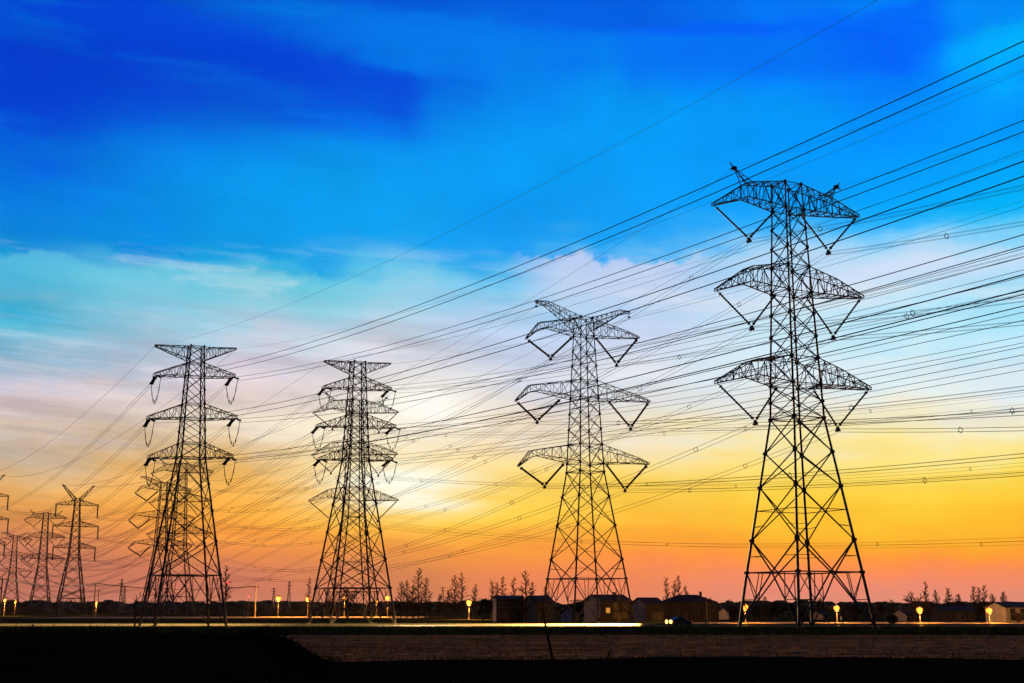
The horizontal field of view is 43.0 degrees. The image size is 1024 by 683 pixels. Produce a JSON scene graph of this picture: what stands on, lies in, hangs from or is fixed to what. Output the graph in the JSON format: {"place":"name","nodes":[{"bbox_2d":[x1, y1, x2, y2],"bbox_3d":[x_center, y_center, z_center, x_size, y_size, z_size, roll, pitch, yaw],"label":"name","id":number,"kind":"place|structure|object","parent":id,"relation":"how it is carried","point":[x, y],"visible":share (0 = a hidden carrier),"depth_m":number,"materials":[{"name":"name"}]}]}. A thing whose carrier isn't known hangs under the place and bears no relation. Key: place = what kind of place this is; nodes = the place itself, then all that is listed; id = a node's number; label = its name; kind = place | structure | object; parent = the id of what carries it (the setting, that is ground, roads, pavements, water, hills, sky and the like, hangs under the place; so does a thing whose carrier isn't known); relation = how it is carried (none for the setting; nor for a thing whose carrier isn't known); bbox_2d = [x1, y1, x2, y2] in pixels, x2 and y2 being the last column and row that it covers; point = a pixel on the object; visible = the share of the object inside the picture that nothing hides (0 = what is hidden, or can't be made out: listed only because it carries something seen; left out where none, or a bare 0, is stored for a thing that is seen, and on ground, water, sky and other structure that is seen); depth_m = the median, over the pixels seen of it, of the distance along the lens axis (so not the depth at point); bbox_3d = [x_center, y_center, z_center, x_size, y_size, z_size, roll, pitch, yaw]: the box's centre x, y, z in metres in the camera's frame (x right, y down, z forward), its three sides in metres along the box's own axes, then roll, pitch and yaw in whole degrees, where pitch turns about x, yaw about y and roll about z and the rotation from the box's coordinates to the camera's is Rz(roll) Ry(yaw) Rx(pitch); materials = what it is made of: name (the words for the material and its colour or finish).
{"place":"outdoors","nodes":[
{"label":"outdoors","id":0,"kind":"place"},
{"bbox_2d":[35,617,422,617],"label":"road","id":1,"kind":"structure","parent":0,"point":[216,617],"depth_m":409.19,"materials":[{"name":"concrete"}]},
{"bbox_2d":[0,623,1023,682],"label":"earth bank","id":2,"kind":"structure","parent":0,"point":[19,664],"depth_m":14.51,"materials":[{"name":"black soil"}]},
{"bbox_2d":[542,606,554,671],"bbox_3d":[0.428,3.480,15.110,0.150,0.798,0.028,0,-12,0],"label":"wooden stake","id":3,"kind":"object","parent":2,"relation":"on","point":[550,649],"visible":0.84,"depth_m":15.10,"materials":[{"name":"black wood"}]},
{"bbox_2d":[0,611,1023,634],"bbox_3d":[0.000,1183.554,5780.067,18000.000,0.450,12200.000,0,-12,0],"label":"ground","id":4,"kind":"structure","parent":0,"point":[18,617],"depth_m":278.22,"materials":[{"name":"black soil"}]},
{"bbox_2d":[0,532,33,601],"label":"lattice pylon","id":5,"kind":"object","parent":4,"relation":"on","point":[11,558],"visible":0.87,"depth_m":1134.73,"materials":[{"name":"metal"}]},
{"bbox_2d":[21,510,66,611],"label":"lattice pylon","id":6,"kind":"object","parent":4,"relation":"on","point":[38,563],"visible":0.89,"depth_m":878.70,"materials":[{"name":"metal"}]},
{"bbox_2d":[51,484,98,614],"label":"lattice pylon","id":7,"kind":"object","parent":4,"relation":"on","point":[79,566],"visible":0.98,"depth_m":579.35,"materials":[{"name":"metal"}]},
{"bbox_2d":[128,476,194,613],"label":"lattice pylon","id":8,"kind":"object","parent":4,"relation":"on","point":[166,515],"visible":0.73,"depth_m":648.57,"materials":[{"name":"metal"}]},
{"bbox_2d":[146,459,213,614],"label":"lattice pylon","id":9,"kind":"object","parent":4,"relation":"on","point":[183,545],"visible":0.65,"depth_m":575.03,"materials":[{"name":"metal"}]},
{"bbox_2d":[137,344,241,626],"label":"lattice pylon","id":10,"kind":"object","parent":4,"relation":"on","point":[181,456],"visible":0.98,"depth_m":220.62,"materials":[{"name":"metal"}]},
{"bbox_2d":[5,464,223,565],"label":"power line","id":11,"kind":"object","parent":10,"relation":"attached to","point":[118,536],"visible":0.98,"depth_m":315.28,"materials":[{"name":"metal"}]},
{"bbox_2d":[8,387,225,514],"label":"power line","id":12,"kind":"object","parent":10,"relation":"attached to","point":[119,473],"visible":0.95,"depth_m":320.12,"materials":[{"name":"metal"}]},
{"bbox_2d":[157,0,876,345],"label":"earth wire","id":13,"kind":"object","parent":10,"relation":"attached to","point":[590,158],"visible":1,"depth_m":87.26,"materials":[{"name":"metal"}]},
{"bbox_2d":[164,161,1023,422],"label":"power line","id":14,"kind":"object","parent":10,"relation":"attached to","point":[672,286],"visible":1,"depth_m":77.12,"materials":[{"name":"metal"}]},
{"bbox_2d":[167,41,1023,378],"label":"power line","id":15,"kind":"object","parent":10,"relation":"attached to","point":[683,195],"visible":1,"depth_m":78.81,"materials":[{"name":"metal"}]},
{"bbox_2d":[183,274,1023,462],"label":"power line","id":16,"kind":"object","parent":10,"relation":"attached to","point":[679,365],"visible":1,"depth_m":76.54,"materials":[{"name":"metal"}]},
{"bbox_2d":[238,120,1023,380],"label":"power line","id":17,"kind":"object","parent":10,"relation":"attached to","point":[696,244],"visible":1,"depth_m":99.15,"materials":[{"name":"metal"}]},
{"bbox_2d":[240,234,1023,422],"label":"power line","id":18,"kind":"object","parent":10,"relation":"attached to","point":[696,327],"visible":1,"depth_m":99.35,"materials":[{"name":"metal"}]},
{"bbox_2d":[242,71,1022,348],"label":"earth wire","id":19,"kind":"object","parent":10,"relation":"attached to","point":[722,197],"visible":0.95,"depth_m":98.36,"materials":[{"name":"metal"}]},
{"bbox_2d":[242,294,1023,461],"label":"power line","id":20,"kind":"object","parent":10,"relation":"attached to","point":[707,371],"visible":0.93,"depth_m":96.09,"materials":[{"name":"metal"}]},
{"bbox_2d":[217,565,233,620],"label":"bare tree","id":21,"kind":"object","parent":4,"relation":"on","point":[225,591],"visible":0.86,"depth_m":294.59,"materials":[{"name":"black plant"}]},
{"bbox_2d":[338,586,360,618],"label":"leafy tree","id":22,"kind":"object","parent":4,"relation":"on","point":[349,599],"visible":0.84,"depth_m":372.28,"materials":[{"name":"plant"}]},
{"bbox_2d":[306,360,399,623],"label":"lattice pylon","id":23,"kind":"object","parent":4,"relation":"on","point":[349,458],"visible":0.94,"depth_m":262.24,"materials":[{"name":"metal"}]},
{"bbox_2d":[52,432,310,542],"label":"power line","id":24,"kind":"object","parent":23,"relation":"hanging from","point":[198,503],"visible":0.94,"depth_m":341.74,"materials":[{"name":"metal"}]},
{"bbox_2d":[53,466,312,565],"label":"power line","id":25,"kind":"object","parent":23,"relation":"hanging from","point":[195,533],"visible":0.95,"depth_m":346.02,"materials":[{"name":"metal"}]},
{"bbox_2d":[55,396,318,519],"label":"power line","id":26,"kind":"object","parent":23,"relation":"attached to","point":[194,477],"visible":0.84,"depth_m":354.37,"materials":[{"name":"metal"}]},
{"bbox_2d":[96,466,381,566],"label":"power line","id":27,"kind":"object","parent":23,"relation":"attached to","point":[243,537],"visible":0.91,"depth_m":356.05,"materials":[{"name":"metal"}]},
{"bbox_2d":[99,434,384,543],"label":"power line","id":28,"kind":"object","parent":23,"relation":"hanging from","point":[243,511],"visible":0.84,"depth_m":360.49,"materials":[{"name":"metal"}]},
{"bbox_2d":[102,397,381,520],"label":"power line","id":29,"kind":"object","parent":23,"relation":"hanging from","point":[250,477],"visible":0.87,"depth_m":351.59,"materials":[{"name":"metal"}]},
{"bbox_2d":[327,346,1023,463],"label":"power line","id":30,"kind":"object","parent":23,"relation":"attached to","point":[721,406],"visible":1,"depth_m":137.14,"materials":[{"name":"metal"}]},
{"bbox_2d":[331,150,1023,360],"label":"earth wire","id":31,"kind":"object","parent":23,"relation":"attached to","point":[726,256],"visible":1,"depth_m":138.89,"materials":[{"name":"metal"}]},
{"bbox_2d":[345,248,1023,390],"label":"power line","id":32,"kind":"object","parent":23,"relation":"attached to","point":[733,325],"visible":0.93,"depth_m":138.54,"materials":[{"name":"metal"}]},
{"bbox_2d":[348,312,1023,429],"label":"power line","id":33,"kind":"object","parent":23,"relation":"attached to","point":[737,374],"visible":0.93,"depth_m":133.53,"materials":[{"name":"metal"}]},
{"bbox_2d":[395,206,1023,363],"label":"earth wire","id":34,"kind":"object","parent":23,"relation":"attached to","point":[759,285],"visible":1,"depth_m":156.88,"materials":[{"name":"metal"}]},
{"bbox_2d":[401,363,1021,463],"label":"power line","id":35,"kind":"object","parent":23,"relation":"attached to","point":[750,412],"visible":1,"depth_m":158.00,"materials":[{"name":"metal"}]},
{"bbox_2d":[401,270,1023,392],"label":"power line","id":36,"kind":"object","parent":23,"relation":"attached to","point":[745,336],"visible":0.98,"depth_m":159.31,"materials":[{"name":"metal"}]},
{"bbox_2d":[404,336,1021,430],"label":"power line","id":37,"kind":"object","parent":23,"relation":"attached to","point":[750,387],"visible":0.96,"depth_m":158.70,"materials":[{"name":"metal"}]},
{"bbox_2d":[308,391,398,617],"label":"lattice pylon","id":38,"kind":"object","parent":4,"relation":"on","point":[352,500],"visible":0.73,"depth_m":396.07,"materials":[{"name":"metal"}]},
{"bbox_2d":[8,431,331,570],"bbox_3d":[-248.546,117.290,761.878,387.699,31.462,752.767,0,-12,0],"label":"power line","id":39,"kind":"object","parent":38,"relation":"hanging from","point":[178,532],"visible":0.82,"depth_m":565.26,"materials":[{"name":"metal"}]},
{"bbox_2d":[25,435,376,570],"bbox_3d":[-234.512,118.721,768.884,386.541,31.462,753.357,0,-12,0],"label":"power line","id":40,"kind":"object","parent":38,"relation":"hanging from","point":[198,540],"visible":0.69,"depth_m":578.40,"materials":[{"name":"metal"}]},
{"bbox_2d":[28,477,377,592],"bbox_3d":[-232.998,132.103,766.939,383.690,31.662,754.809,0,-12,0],"label":"power line","id":41,"kind":"object","parent":38,"relation":"hanging from","point":[202,569],"visible":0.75,"depth_m":582.67,"materials":[{"name":"metal"}]},
{"bbox_2d":[331,519,1021,546],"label":"power line","id":42,"kind":"object","parent":38,"relation":"hanging from","point":[707,543],"visible":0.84,"depth_m":294.47,"materials":[{"name":"metal"}]},
{"bbox_2d":[337,463,1020,485],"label":"power line","id":43,"kind":"object","parent":38,"relation":"hanging from","point":[713,481],"visible":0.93,"depth_m":296.18,"materials":[{"name":"metal"}]},
{"bbox_2d":[342,392,1023,434],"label":"power line","id":44,"kind":"object","parent":38,"relation":"hanging from","point":[732,421],"visible":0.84,"depth_m":294.60,"materials":[{"name":"metal"}]},
{"bbox_2d":[381,471,1019,488],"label":"power line","id":45,"kind":"object","parent":38,"relation":"hanging from","point":[736,485],"visible":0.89,"depth_m":301.83,"materials":[{"name":"metal"}]},
{"bbox_2d":[381,521,1022,547],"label":"power line","id":46,"kind":"object","parent":38,"relation":"hanging from","point":[694,546],"visible":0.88,"depth_m":316.86,"materials":[{"name":"metal"}]},
{"bbox_2d":[389,404,1023,437],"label":"power line","id":47,"kind":"object","parent":38,"relation":"hanging from","point":[707,430],"visible":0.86,"depth_m":318.06,"materials":[{"name":"metal"}]},
{"bbox_2d":[393,581,408,617],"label":"bare tree","id":48,"kind":"object","parent":4,"relation":"on","point":[399,596],"visible":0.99,"depth_m":392.35,"materials":[{"name":"black plant"}]},
{"bbox_2d":[404,584,420,617],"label":"bare tree","id":49,"kind":"object","parent":4,"relation":"on","point":[413,602],"visible":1,"depth_m":387.05,"materials":[{"name":"black plant"}]},
{"bbox_2d":[411,568,427,617],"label":"bare tree","id":50,"kind":"object","parent":4,"relation":"on","point":[418,593],"visible":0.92,"depth_m":392.55,"materials":[{"name":"black plant"}]},
{"bbox_2d":[420,578,433,617],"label":"bare tree","id":51,"kind":"object","parent":4,"relation":"on","point":[426,593],"visible":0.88,"depth_m":397.25,"materials":[{"name":"black plant"}]},
{"bbox_2d":[443,575,464,617],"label":"bare tree","id":52,"kind":"object","parent":4,"relation":"on","point":[454,603],"visible":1,"depth_m":382.52,"materials":[{"name":"black plant"}]},
{"bbox_2d":[456,573,468,617],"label":"bare tree","id":53,"kind":"object","parent":4,"relation":"on","point":[461,587],"visible":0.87,"depth_m":387.59,"materials":[{"name":"brown plant"}]},
{"bbox_2d":[474,598,491,619],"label":"leafy tree","id":54,"kind":"object","parent":4,"relation":"on","point":[484,601],"visible":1,"depth_m":323.05,"materials":[{"name":"green plant"}]},
{"bbox_2d":[1,600,1012,611],"bbox_3d":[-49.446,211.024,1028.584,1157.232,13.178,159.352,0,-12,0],"label":"wood","id":55,"kind":"object","parent":4,"relation":"on","point":[112,605],"visible":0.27,"depth_m":970.27,"materials":[{"name":"black plant"}]},
{"bbox_2d":[492,595,524,621],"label":"house","id":56,"kind":"structure","parent":4,"relation":"on","point":[504,608],"depth_m":293.88,"materials":[{"name":"white paint"}]},
{"bbox_2d":[0,624,1023,624],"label":"road kerb","id":57,"kind":"structure","parent":4,"relation":"on","point":[512,624],"depth_m":232.62,"materials":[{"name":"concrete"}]},
{"bbox_2d":[516,571,536,621],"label":"bare tree","id":58,"kind":"object","parent":4,"relation":"on","point":[526,597],"visible":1,"depth_m":279.55,"materials":[{"name":"plant"}]},
{"bbox_2d":[523,595,554,621],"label":"house","id":59,"kind":"structure","parent":4,"relation":"on","point":[534,615],"depth_m":292.54,"materials":[{"name":"white paint"}]},
{"bbox_2d":[559,608,578,621],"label":"house","id":60,"kind":"structure","parent":4,"relation":"on","point":[565,613],"depth_m":280.85,"materials":[{"name":"white paint"}]},
{"bbox_2d":[514,300,650,623],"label":"lattice pylon","id":61,"kind":"object","parent":4,"relation":"on","point":[590,473],"visible":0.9,"depth_m":276.13,"materials":[{"name":"metal"}]},
{"bbox_2d":[143,422,535,545],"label":"power line","id":62,"kind":"object","parent":61,"relation":"hanging from","point":[366,506],"visible":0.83,"depth_m":350.97,"materials":[{"name":"metal"}]},
{"bbox_2d":[142,487,543,580],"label":"power line","id":63,"kind":"object","parent":61,"relation":"hanging from","point":[372,555],"visible":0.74,"depth_m":344.54,"materials":[{"name":"metal"}]},
{"bbox_2d":[154,360,548,511],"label":"power line","id":64,"kind":"object","parent":61,"relation":"hanging from","point":[386,453],"visible":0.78,"depth_m":341.26,"materials":[{"name":"metal"}]},
{"bbox_2d":[179,365,616,512],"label":"power line","id":65,"kind":"object","parent":61,"relation":"hanging from","point":[422,464],"visible":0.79,"depth_m":363.29,"materials":[{"name":"metal"}]},
{"bbox_2d":[185,432,621,546],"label":"power line","id":66,"kind":"object","parent":61,"relation":"hanging from","point":[427,514],"visible":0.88,"depth_m":372.09,"materials":[{"name":"metal"}]},
{"bbox_2d":[183,490,623,581],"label":"power line","id":67,"kind":"object","parent":61,"relation":"hanging from","point":[442,555],"visible":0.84,"depth_m":350.21,"materials":[{"name":"metal"}]},
{"bbox_2d":[546,453,1023,488],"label":"power line","id":68,"kind":"object","parent":61,"relation":"attached to","point":[806,472],"visible":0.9,"depth_m":195.38,"materials":[{"name":"metal"}]},
{"bbox_2d":[548,386,1023,425],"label":"power line","id":69,"kind":"object","parent":61,"relation":"hanging from","point":[806,410],"visible":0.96,"depth_m":189.70,"materials":[{"name":"metal"}]},
{"bbox_2d":[552,253,1021,360],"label":"power line","id":70,"kind":"object","parent":61,"relation":"attached to","point":[802,310],"visible":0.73,"depth_m":198.55,"materials":[{"name":"metal"}]},
{"bbox_2d":[616,291,1023,366],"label":"power line","id":71,"kind":"object","parent":61,"relation":"attached to","point":[823,331],"visible":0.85,"depth_m":220.27,"materials":[{"name":"metal"}]},
{"bbox_2d":[626,472,1023,492],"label":"power line","id":72,"kind":"object","parent":61,"relation":"attached to","point":[857,482],"visible":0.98,"depth_m":210.15,"materials":[{"name":"metal"}]},
{"bbox_2d":[630,407,1022,431],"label":"power line","id":73,"kind":"object","parent":61,"relation":"hanging from","point":[857,421],"visible":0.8,"depth_m":215.42,"materials":[{"name":"metal"}]},
{"bbox_2d":[582,592,631,621],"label":"house","id":74,"kind":"structure","parent":4,"relation":"on","point":[614,610],"depth_m":290.78,"materials":[{"name":"brown paint"}]},
{"bbox_2d":[632,597,665,621],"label":"house","id":75,"kind":"structure","parent":4,"relation":"on","point":[648,609],"depth_m":294.56,"materials":[{"name":"white paint"}]},
{"bbox_2d":[662,592,717,621],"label":"house","id":76,"kind":"structure","parent":4,"relation":"on","point":[690,607],"depth_m":295.88,"materials":[{"name":"tile"}]},
{"bbox_2d":[718,607,739,619],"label":"house","id":77,"kind":"structure","parent":4,"relation":"on","point":[722,614],"depth_m":344.41,"materials":[{"name":"white paint"}]},
{"bbox_2d":[725,606,748,619],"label":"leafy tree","id":78,"kind":"object","parent":4,"relation":"on","point":[733,611],"visible":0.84,"depth_m":322.58,"materials":[{"name":"green plant"}]},
{"bbox_2d":[711,162,876,627],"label":"lattice pylon","id":79,"kind":"object","parent":4,"relation":"on","point":[797,570],"visible":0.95,"depth_m":192.87,"materials":[{"name":"metal"}]},
{"bbox_2d":[165,241,747,491],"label":"power line","id":80,"kind":"object","parent":79,"relation":"hanging from","point":[519,378],"visible":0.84,"depth_m":253.40,"materials":[{"name":"metal"}]},
{"bbox_2d":[162,423,754,571],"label":"power line","id":81,"kind":"object","parent":79,"relation":"hanging from","point":[510,519],"visible":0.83,"depth_m":251.65,"materials":[{"name":"metal"}]},
{"bbox_2d":[167,328,751,528],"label":"power line","id":82,"kind":"object","parent":79,"relation":"hanging from","point":[511,448],"visible":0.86,"depth_m":253.70,"materials":[{"name":"metal"}]},
{"bbox_2d":[199,338,830,529],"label":"power line","id":83,"kind":"object","parent":79,"relation":"hanging from","point":[547,464],"visible":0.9,"depth_m":273.42,"materials":[{"name":"metal"}]},
{"bbox_2d":[204,254,828,493],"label":"power line","id":84,"kind":"object","parent":79,"relation":"hanging from","point":[549,401],"visible":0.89,"depth_m":277.16,"materials":[{"name":"metal"}]},
{"bbox_2d":[200,429,835,572],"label":"power line","id":85,"kind":"object","parent":79,"relation":"hanging from","point":[550,529],"visible":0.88,"depth_m":268.66,"materials":[{"name":"metal"}]},
{"bbox_2d":[748,184,1023,242],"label":"power line","id":86,"kind":"object","parent":79,"relation":"hanging from","point":[892,213],"visible":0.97,"depth_m":166.87,"materials":[{"name":"metal"}]},
{"bbox_2d":[751,297,1023,330],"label":"power line","id":87,"kind":"object","parent":79,"relation":"hanging from","point":[890,313],"visible":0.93,"depth_m":163.76,"materials":[{"name":"metal"}]},
{"bbox_2d":[754,410,1023,425],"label":"power line","id":88,"kind":"object","parent":79,"relation":"hanging from","point":[893,417],"visible":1,"depth_m":162.53,"materials":[{"name":"metal"}]},
{"bbox_2d":[829,221,1023,254],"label":"power line","id":89,"kind":"object","parent":79,"relation":"hanging from","point":[932,239],"visible":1,"depth_m":179.93,"materials":[{"name":"metal"}]},
{"bbox_2d":[843,321,1023,339],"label":"power line","id":90,"kind":"object","parent":79,"relation":"hanging from","point":[936,332],"visible":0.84,"depth_m":177.97,"materials":[{"name":"metal"}]},
{"bbox_2d":[912,427,1013,432],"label":"power line","id":91,"kind":"object","parent":79,"relation":"hanging from","point":[966,431],"visible":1,"depth_m":171.89,"materials":[{"name":"metal"}]},
{"bbox_2d":[810,610,829,619],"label":"house","id":92,"kind":"structure","parent":4,"relation":"on","point":[823,615],"depth_m":338.50,"materials":[{"name":"white paint"}]},
{"bbox_2d":[892,608,920,620],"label":"house","id":93,"kind":"structure","parent":4,"relation":"on","point":[901,614],"depth_m":304.35,"materials":[{"name":"white paint"}]},
{"bbox_2d":[902,592,927,621],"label":"bare tree","id":94,"kind":"object","parent":4,"relation":"on","point":[914,602],"visible":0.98,"depth_m":293.80,"materials":[{"name":"plant"}]},
{"bbox_2d":[929,606,977,620],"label":"house","id":95,"kind":"structure","parent":4,"relation":"on","point":[952,613],"depth_m":298.75,"materials":[{"name":"tile"}]},
{"bbox_2d":[983,602,1023,621],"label":"house","id":96,"kind":"structure","parent":4,"relation":"on","point":[1007,612],"depth_m":284.51,"materials":[{"name":"white paint"}]},
{"bbox_2d":[0,622,1023,634],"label":"verge grass","id":97,"kind":"structure","parent":0,"point":[612,629],"depth_m":159.37,"materials":[{"name":"black plant"}]},
{"bbox_2d":[0,625,1023,625],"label":"road","id":98,"kind":"structure","parent":0,"point":[518,625],"depth_m":229.51,"materials":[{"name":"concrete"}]},
{"bbox_2d":[665,617,691,625],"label":"parked car","id":99,"kind":"object","parent":98,"relation":"on","point":[675,621],"visible":1,"depth_m":225.59,"materials":[{"name":"paint"}]},
{"bbox_2d":[0,0,1023,604],"label":"sky","id":100,"kind":"structure","parent":0,"point":[171,171],"materials":[{"name":"blue"}]},
{"bbox_2d":[218,633,1023,661],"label":"ploughed field","id":101,"kind":"structure","parent":0,"point":[978,642],"depth_m":89.18,"materials":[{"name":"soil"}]},
{"bbox_2d":[692,622,1023,623],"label":"village street","id":102,"kind":"structure","parent":0,"point":[861,623],"depth_m":277.19,"materials":[{"name":"brown asphalt"}]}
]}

